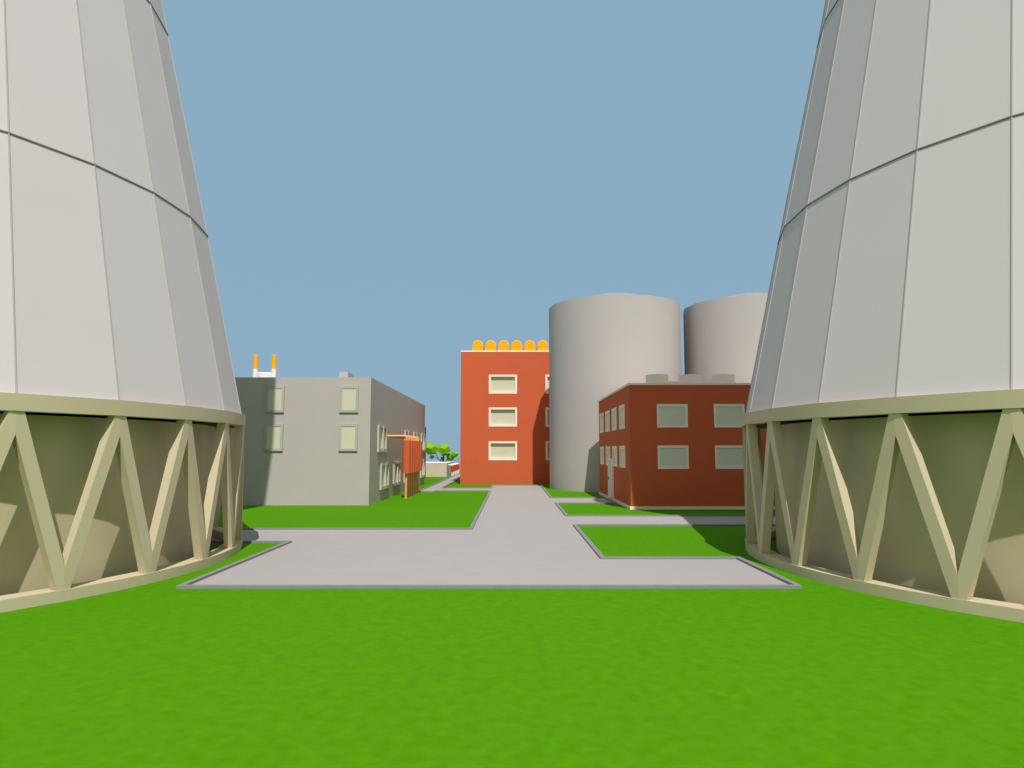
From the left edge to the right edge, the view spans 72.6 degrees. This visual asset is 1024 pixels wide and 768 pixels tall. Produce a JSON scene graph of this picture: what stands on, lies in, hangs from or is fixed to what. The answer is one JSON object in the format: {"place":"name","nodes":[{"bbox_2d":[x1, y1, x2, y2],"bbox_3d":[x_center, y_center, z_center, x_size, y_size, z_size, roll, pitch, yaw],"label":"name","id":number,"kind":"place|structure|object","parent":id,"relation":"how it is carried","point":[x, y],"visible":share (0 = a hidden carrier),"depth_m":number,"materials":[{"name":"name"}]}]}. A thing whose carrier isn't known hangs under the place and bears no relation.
{"place":"outdoors","nodes":[
{"label":"outdoors","id":0,"kind":"place"},
{"bbox_2d":[215,377,425,504],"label":"grey building","id":1,"kind":"structure","parent":0,"point":[317,441],"depth_m":32.22,"materials":[{"name":"grey concrete"}]},
{"bbox_2d":[253,355,257,376],"bbox_3d":[-13.721,-0.702,37.224,0.250,1.692,0.250,0,-5,0],"label":"chimney pipe","id":2,"kind":"object","parent":1,"relation":"on","point":[255,364],"visible":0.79,"depth_m":37.15,"materials":[{"name":"yellow metal"}]},
{"bbox_2d":[256,372,270,376],"bbox_3d":[-13.231,-0.224,37.379,0.960,0.770,0.960,0,-5,0],"label":"roof drum","id":3,"kind":"object","parent":1,"relation":"on","point":[263,374],"visible":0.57,"depth_m":36.97,"materials":[{"name":"white paint"}]},
{"bbox_2d":[263,424,283,450],"bbox_3d":[-10.994,2.468,32.119,0.865,1.240,0.085,0,-5,0],"label":"window","id":4,"kind":"structure","parent":1,"relation":"in","point":[273,433],"depth_m":32.10,"materials":[{"name":"glass"}]},
{"bbox_2d":[271,355,276,376],"bbox_3d":[-12.731,-0.702,37.224,0.250,1.692,0.250,0,-5,0],"label":"chimney pipe","id":5,"kind":"object","parent":1,"relation":"on","point":[274,364],"visible":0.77,"depth_m":37.15,"materials":[{"name":"yellow metal"}]},
{"bbox_2d":[265,386,284,412],"bbox_3d":[-10.994,0.708,32.287,0.865,1.225,0.085,0,-5,0],"label":"window","id":6,"kind":"structure","parent":1,"relation":"in","point":[274,395],"depth_m":32.26,"materials":[{"name":"beige glass"}]},
{"bbox_2d":[339,372,353,376],"bbox_3d":[-8.590,-0.258,36.131,0.460,0.600,1.300,0,-5,0],"label":"roof box","id":7,"kind":"object","parent":1,"relation":"on","point":[344,374],"visible":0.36,"depth_m":35.50,"materials":[{"name":"metal"}]},
{"bbox_2d":[338,424,357,450],"bbox_3d":[-7.554,2.468,32.122,0.865,1.240,0.085,0,-5,0],"label":"window","id":8,"kind":"structure","parent":1,"relation":"in","point":[348,433],"depth_m":32.10,"materials":[{"name":"glass"}]},
{"bbox_2d":[339,386,358,412],"bbox_3d":[-7.554,0.708,32.290,0.865,1.225,0.085,0,-5,0],"label":"window","id":9,"kind":"structure","parent":1,"relation":"in","point":[349,395],"depth_m":32.26,"materials":[{"name":"beige glass"}]},
{"bbox_2d":[377,425,386,451],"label":"window","id":10,"kind":"structure","parent":1,"relation":"in","point":[381,430],"depth_m":34.90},
{"bbox_2d":[380,462,389,489],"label":"window","id":11,"kind":"structure","parent":1,"relation":"in","point":[384,467],"depth_m":35.56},
{"bbox_2d":[393,461,400,485],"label":"window","id":12,"kind":"structure","parent":1,"relation":"in","point":[396,465],"depth_m":39.40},
{"bbox_2d":[387,435,410,498],"bbox_3d":[-5.944,4.340,36.528,1.230,3.339,0.437,0,-5,0],"label":"bent pipe","id":13,"kind":"object","parent":1,"relation":"attached to","point":[406,451],"visible":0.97,"depth_m":36.41,"materials":[{"name":"metal"}]},
{"bbox_2d":[390,435,412,496],"bbox_3d":[-5.944,4.428,37.444,1.230,3.339,0.437,0,-5,0],"label":"bent pipe","id":14,"kind":"object","parent":1,"relation":"attached to","point":[408,477],"visible":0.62,"depth_m":37.34,"materials":[{"name":"orange metal"}]},
{"bbox_2d":[404,430,410,439],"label":"window","id":15,"kind":"structure","parent":1,"relation":"in","point":[406,432],"depth_m":43.26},
{"bbox_2d":[401,437,421,492],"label":"bent pipe","id":16,"kind":"object","parent":1,"relation":"attached to","point":[420,464],"visible":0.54,"depth_m":41.02,"materials":[{"name":"orange metal"}]},
{"bbox_2d":[410,436,415,495],"bbox_3d":[-5.945,4.515,38.360,1.230,3.339,0.437,0,-5,0],"label":"bent pipe","id":17,"kind":"object","parent":1,"relation":"attached to","point":[414,442],"visible":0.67,"depth_m":38.25,"materials":[{"name":"orange metal"}]},
{"bbox_2d":[412,436,417,494],"bbox_3d":[-5.946,4.602,39.276,1.230,3.339,0.437,0,-5,0],"label":"bent pipe","id":18,"kind":"object","parent":1,"relation":"attached to","point":[416,463],"visible":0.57,"depth_m":39.17,"materials":[{"name":"orange metal"}]},
{"bbox_2d":[414,436,419,493],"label":"bent pipe","id":19,"kind":"object","parent":1,"relation":"attached to","point":[415,483],"visible":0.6,"depth_m":40.09,"materials":[{"name":"orange metal"}]},
{"bbox_2d":[420,459,424,477],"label":"window","id":20,"kind":"structure","parent":1,"relation":"in","point":[422,473],"depth_m":50.89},
{"bbox_2d":[421,433,425,451],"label":"window","id":21,"kind":"structure","parent":1,"relation":"in","point":[423,436],"depth_m":51.18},
{"bbox_2d":[191,474,785,584],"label":"road","id":22,"kind":"structure","parent":0,"point":[523,535],"depth_m":16.30,"materials":[{"name":"concrete"}]},
{"bbox_2d":[162,0,824,470],"label":"sky","id":23,"kind":"structure","parent":0,"point":[388,189],"materials":[{"name":"blue"}]},
{"bbox_2d":[460,351,549,483],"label":"orange building","id":24,"kind":"structure","parent":0,"point":[504,430],"depth_m":52.01,"materials":[{"name":"orange paint"}]},
{"bbox_2d":[472,340,483,350],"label":"roof tank","id":25,"kind":"object","parent":24,"relation":"on","point":[477,345],"visible":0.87,"depth_m":52.63,"materials":[{"name":"yellow metal"}]},
{"bbox_2d":[485,340,496,350],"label":"roof tank","id":26,"kind":"object","parent":24,"relation":"on","point":[490,345],"visible":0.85,"depth_m":52.63,"materials":[{"name":"yellow metal"}]},
{"bbox_2d":[489,375,516,393],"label":"window","id":27,"kind":"structure","parent":24,"relation":"in","point":[498,384],"depth_m":52.36,"materials":[{"name":"beige glass"}]},
{"bbox_2d":[489,407,516,426],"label":"window","id":28,"kind":"structure","parent":24,"relation":"in","point":[498,416],"depth_m":52.13,"materials":[{"name":"beige glass"}]},
{"bbox_2d":[489,441,516,459],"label":"window","id":29,"kind":"structure","parent":24,"relation":"in","point":[498,450],"depth_m":51.91,"materials":[{"name":"glass"}]},
{"bbox_2d":[498,340,508,350],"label":"roof tank","id":30,"kind":"object","parent":24,"relation":"on","point":[503,345],"visible":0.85,"depth_m":52.63,"materials":[{"name":"yellow metal"}]},
{"bbox_2d":[511,340,521,350],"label":"roof tank","id":31,"kind":"object","parent":24,"relation":"on","point":[516,345],"visible":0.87,"depth_m":52.63,"materials":[{"name":"yellow metal"}]},
{"bbox_2d":[524,340,534,350],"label":"roof tank","id":32,"kind":"object","parent":24,"relation":"on","point":[529,345],"visible":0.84,"depth_m":52.63,"materials":[{"name":"yellow metal"}]},
{"bbox_2d":[536,340,547,350],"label":"roof tank","id":33,"kind":"object","parent":24,"relation":"on","point":[542,345],"visible":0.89,"depth_m":52.63,"materials":[{"name":"yellow metal"}]},
{"bbox_2d":[545,375,548,393],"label":"window","id":34,"kind":"structure","parent":24,"relation":"in","point":[546,376],"depth_m":52.27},
{"bbox_2d":[546,407,549,426],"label":"window","id":35,"kind":"structure","parent":24,"relation":"in","point":[547,408],"depth_m":52.01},
{"bbox_2d":[546,441,549,459],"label":"window","id":36,"kind":"structure","parent":24,"relation":"in","point":[547,442],"depth_m":51.80,"materials":[{"name":"glass"}]},
{"bbox_2d":[0,471,1023,767],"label":"ground","id":37,"kind":"structure","parent":0,"point":[166,673],"depth_m":7.84,"materials":[{"name":"green plant"}]},
{"bbox_2d":[0,0,245,612],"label":"cooling tower","id":38,"kind":"structure","parent":37,"relation":"on","point":[121,465],"depth_m":13.29,"materials":[{"name":"beige concrete"}]},
{"bbox_2d":[242,473,490,529],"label":"kerb","id":39,"kind":"structure","parent":37,"relation":"on","point":[472,525],"depth_m":22.01,"materials":[{"name":"concrete"}]},
{"bbox_2d":[424,427,425,478],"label":"red annex","id":40,"kind":"object","parent":37,"relation":"on","point":[425,458],"visible":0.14,"depth_m":62.57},
{"bbox_2d":[426,462,452,476],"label":"building","id":41,"kind":"structure","parent":37,"relation":"on","point":[438,469],"depth_m":66.73,"materials":[{"name":"white paint"}]},
{"bbox_2d":[426,443,457,461],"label":"tree","id":42,"kind":"object","parent":37,"relation":"on","point":[443,450],"visible":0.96,"depth_m":77.97,"materials":[{"name":"green plant"}]},
{"bbox_2d":[176,524,802,588],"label":"kerb","id":43,"kind":"structure","parent":37,"relation":"on","point":[789,584],"depth_m":12.66,"materials":[{"name":"concrete"}]},
{"bbox_2d":[441,478,774,515],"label":"kerb","id":44,"kind":"structure","parent":37,"relation":"on","point":[560,507],"depth_m":32.76,"materials":[{"name":"concrete"}]},
{"bbox_2d":[549,293,681,491],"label":"silo","id":45,"kind":"object","parent":37,"relation":"on","point":[602,345],"visible":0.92,"depth_m":42.95,"materials":[{"name":"concrete"}]},
{"bbox_2d":[683,293,767,382],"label":"silo","id":46,"kind":"object","parent":37,"relation":"on","point":[721,335],"visible":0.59,"depth_m":43.49,"materials":[{"name":"concrete"}]},
{"bbox_2d":[741,0,1023,622],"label":"cooling tower","id":47,"kind":"structure","parent":37,"relation":"on","point":[885,406],"depth_m":12.64,"materials":[{"name":"beige concrete"}]},
{"bbox_2d":[598,383,774,509],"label":"red building","id":48,"kind":"structure","parent":0,"point":[670,446],"depth_m":29.97,"materials":[{"name":"brick"}]},
{"bbox_2d":[600,413,603,432],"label":"window","id":49,"kind":"structure","parent":48,"relation":"in","point":[602,414],"depth_m":39.07,"materials":[{"name":"glass"}]},
{"bbox_2d":[600,447,603,464],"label":"window","id":50,"kind":"structure","parent":48,"relation":"in","point":[601,448],"depth_m":39.07,"materials":[{"name":"white glass"}]},
{"bbox_2d":[605,410,609,431],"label":"window","id":51,"kind":"structure","parent":48,"relation":"in","point":[607,414],"depth_m":37.04,"materials":[{"name":"glass"}]},
{"bbox_2d":[606,446,609,464],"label":"window","id":52,"kind":"structure","parent":48,"relation":"in","point":[607,447],"depth_m":37.03,"materials":[{"name":"glass"}]},
{"bbox_2d":[608,458,613,498],"bbox_3d":[4.995,4.772,35.351,0.140,1.964,1.520,0,-5,0],"label":"door","id":53,"kind":"structure","parent":48,"relation":"in","point":[610,461],"depth_m":35.14,"materials":[{"name":"paint"}]},
{"bbox_2d":[612,407,616,430],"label":"window","id":54,"kind":"structure","parent":48,"relation":"in","point":[614,411],"depth_m":34.52,"materials":[{"name":"glass"}]},
{"bbox_2d":[612,446,616,466],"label":"window","id":55,"kind":"structure","parent":48,"relation":"in","point":[614,448],"depth_m":34.25,"materials":[{"name":"white glass"}]},
{"bbox_2d":[619,404,624,428],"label":"window","id":56,"kind":"structure","parent":48,"relation":"in","point":[622,407],"depth_m":32.03,"materials":[{"name":"glass"}]},
{"bbox_2d":[619,446,625,467],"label":"window","id":57,"kind":"structure","parent":48,"relation":"in","point":[621,448],"depth_m":32.03,"materials":[{"name":"white glass"}]},
{"bbox_2d":[646,374,667,382],"bbox_3d":[6.903,-0.095,33.165,1.060,0.670,1.060,0,-5,0],"label":"roof vent","id":58,"kind":"object","parent":48,"relation":"on","point":[656,378],"visible":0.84,"depth_m":32.71,"materials":[{"name":"metal"}]},
{"bbox_2d":[657,404,687,426],"bbox_3d":[6.913,1.370,30.041,1.325,1.010,0.060,0,-5,0],"label":"window","id":59,"kind":"structure","parent":48,"relation":"in","point":[668,415],"depth_m":30.05,"materials":[{"name":"glass"}]},
{"bbox_2d":[658,445,688,468],"bbox_3d":[6.913,3.140,29.873,1.325,1.005,0.060,0,-5,0],"label":"window","id":60,"kind":"structure","parent":48,"relation":"in","point":[669,456],"depth_m":29.88,"materials":[{"name":"white glass"}]},
{"bbox_2d":[679,374,701,382],"bbox_3d":[8.493,-0.095,33.166,1.060,0.670,1.060,0,-5,0],"label":"roof vent","id":61,"kind":"object","parent":48,"relation":"on","point":[690,378],"visible":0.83,"depth_m":32.72,"materials":[{"name":"metal"}]},
{"bbox_2d":[712,374,734,382],"bbox_3d":[10.063,-0.095,33.167,1.060,0.670,1.060,0,-5,0],"label":"roof vent","id":62,"kind":"object","parent":48,"relation":"on","point":[723,378],"visible":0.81,"depth_m":32.72,"materials":[{"name":"metal"}]},
{"bbox_2d":[714,404,744,426],"bbox_3d":[9.373,1.370,30.043,1.325,1.010,0.060,0,-5,0],"label":"window","id":63,"kind":"structure","parent":48,"relation":"in","point":[725,415],"depth_m":30.05,"materials":[{"name":"glass"}]},
{"bbox_2d":[715,445,743,468],"bbox_3d":[9.373,3.140,29.875,1.325,1.005,0.060,0,-5,0],"label":"window","id":64,"kind":"structure","parent":48,"relation":"in","point":[726,456],"depth_m":29.88,"materials":[{"name":"white glass"}]}
]}

